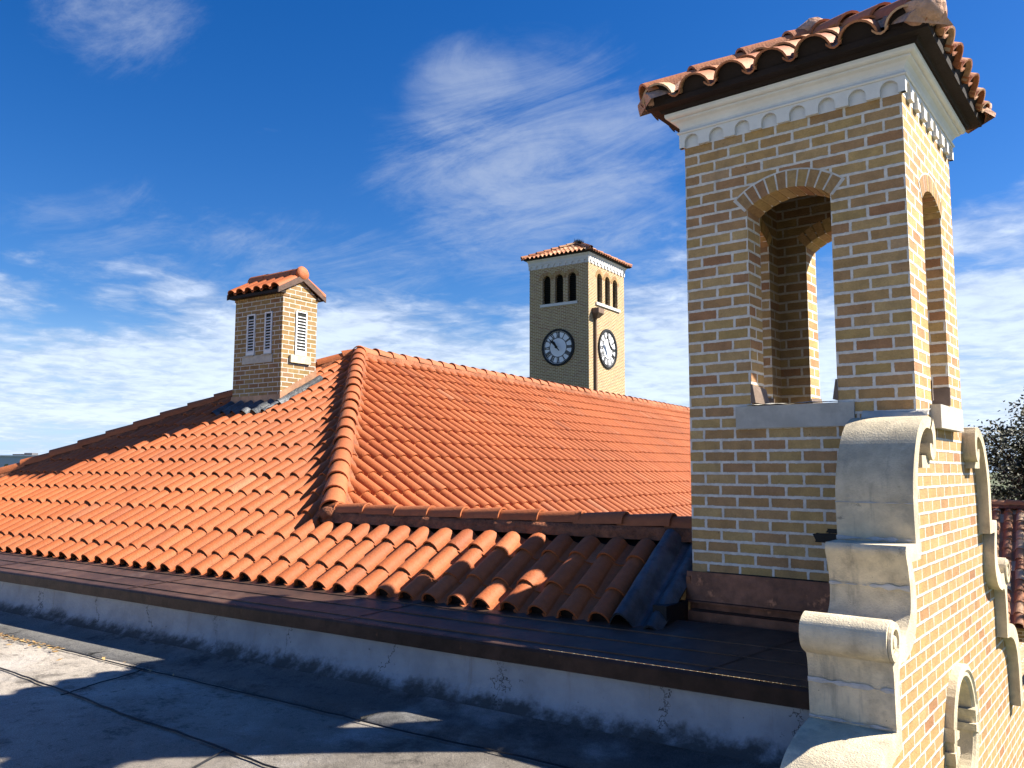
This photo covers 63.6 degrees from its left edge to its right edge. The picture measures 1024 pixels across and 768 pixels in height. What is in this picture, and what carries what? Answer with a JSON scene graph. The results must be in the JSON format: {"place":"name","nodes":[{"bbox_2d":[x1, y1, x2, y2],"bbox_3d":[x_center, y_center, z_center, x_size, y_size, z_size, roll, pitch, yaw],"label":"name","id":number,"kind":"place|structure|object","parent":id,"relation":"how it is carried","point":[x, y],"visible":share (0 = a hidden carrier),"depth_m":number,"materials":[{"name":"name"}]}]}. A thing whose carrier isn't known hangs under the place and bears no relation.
{"place":"outdoors","nodes":[
{"label":"outdoors","id":0,"kind":"place"},
{"bbox_2d":[0,345,809,767],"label":"tiled building","id":1,"kind":"structure","parent":0,"point":[456,533],"depth_m":6.88,"materials":[{"name":"tile"}]},
{"bbox_2d":[211,266,325,414],"bbox_3d":[-3.492,-0.471,12.048,1.289,2.455,1.152,-4,-7,34],"label":"brick chimney","id":2,"kind":"object","parent":1,"relation":"on","point":[275,339],"visible":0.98,"depth_m":11.89,"materials":[{"name":"brick"}]},
{"bbox_2d":[0,611,778,767],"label":"flat roof","id":3,"kind":"structure","parent":1,"relation":"on","point":[82,703],"depth_m":4.52,"materials":[{"name":"concrete"}]},
{"bbox_2d":[0,633,173,675],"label":"leaf litter","id":4,"kind":"object","parent":3,"relation":"on","point":[55,648],"visible":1,"depth_m":6.39,"materials":[{"name":"beige plant"}]},
{"bbox_2d":[638,0,1023,767],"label":"bell gable","id":5,"kind":"structure","parent":1,"relation":"on","point":[850,536],"depth_m":4.78,"materials":[{"name":"brick"}]},
{"bbox_2d":[0,0,1023,472],"label":"sky","id":6,"kind":"structure","parent":0,"point":[158,158],"materials":[{"name":"blue"}]},
{"bbox_2d":[989,473,1023,500],"bbox_3d":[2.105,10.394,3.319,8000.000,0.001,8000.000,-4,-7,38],"label":"ground","id":7,"kind":"structure","parent":0,"point":[993,479],"depth_m":622.54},
{"bbox_2d":[0,453,37,466],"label":"white building","id":8,"kind":"structure","parent":7,"relation":"on","point":[10,459],"depth_m":142.87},
{"bbox_2d":[521,239,631,394],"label":"clock tower","id":9,"kind":"structure","parent":7,"relation":"on","point":[577,312],"depth_m":36.32,"materials":[{"name":"brick"}]},
{"bbox_2d":[539,272,553,303],"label":"louvre window","id":10,"kind":"structure","parent":9,"relation":"in","point":[547,281],"depth_m":36.83,"materials":[{"name":"black paint"}]},
{"bbox_2d":[551,270,565,302],"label":"louvre window","id":11,"kind":"structure","parent":9,"relation":"in","point":[559,285],"depth_m":36.47,"materials":[{"name":"black paint"}]},
{"bbox_2d":[564,268,578,300],"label":"louvre window","id":12,"kind":"structure","parent":9,"relation":"in","point":[572,285],"depth_m":36.11,"materials":[{"name":"black paint"}]},
{"bbox_2d":[595,270,603,301],"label":"louvre window","id":13,"kind":"structure","parent":9,"relation":"in","point":[599,271],"depth_m":36.56,"materials":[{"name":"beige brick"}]},
{"bbox_2d":[603,273,611,304],"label":"louvre window","id":14,"kind":"structure","parent":9,"relation":"in","point":[606,274],"depth_m":37.19,"materials":[{"name":"beige brick"}]},
{"bbox_2d":[611,277,618,307],"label":"louvre window","id":15,"kind":"structure","parent":9,"relation":"in","point":[613,278],"depth_m":37.83,"materials":[{"name":"beige brick"}]},
{"bbox_2d":[968,395,1023,504],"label":"oak tree","id":16,"kind":"object","parent":7,"relation":"on","point":[1013,465],"visible":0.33,"depth_m":22.37,"materials":[{"name":"green plant"}]},
{"bbox_2d":[991,499,1023,642],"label":"tiled house","id":17,"kind":"structure","parent":7,"relation":"on","point":[1007,517],"depth_m":17.48,"materials":[{"name":"tile"}]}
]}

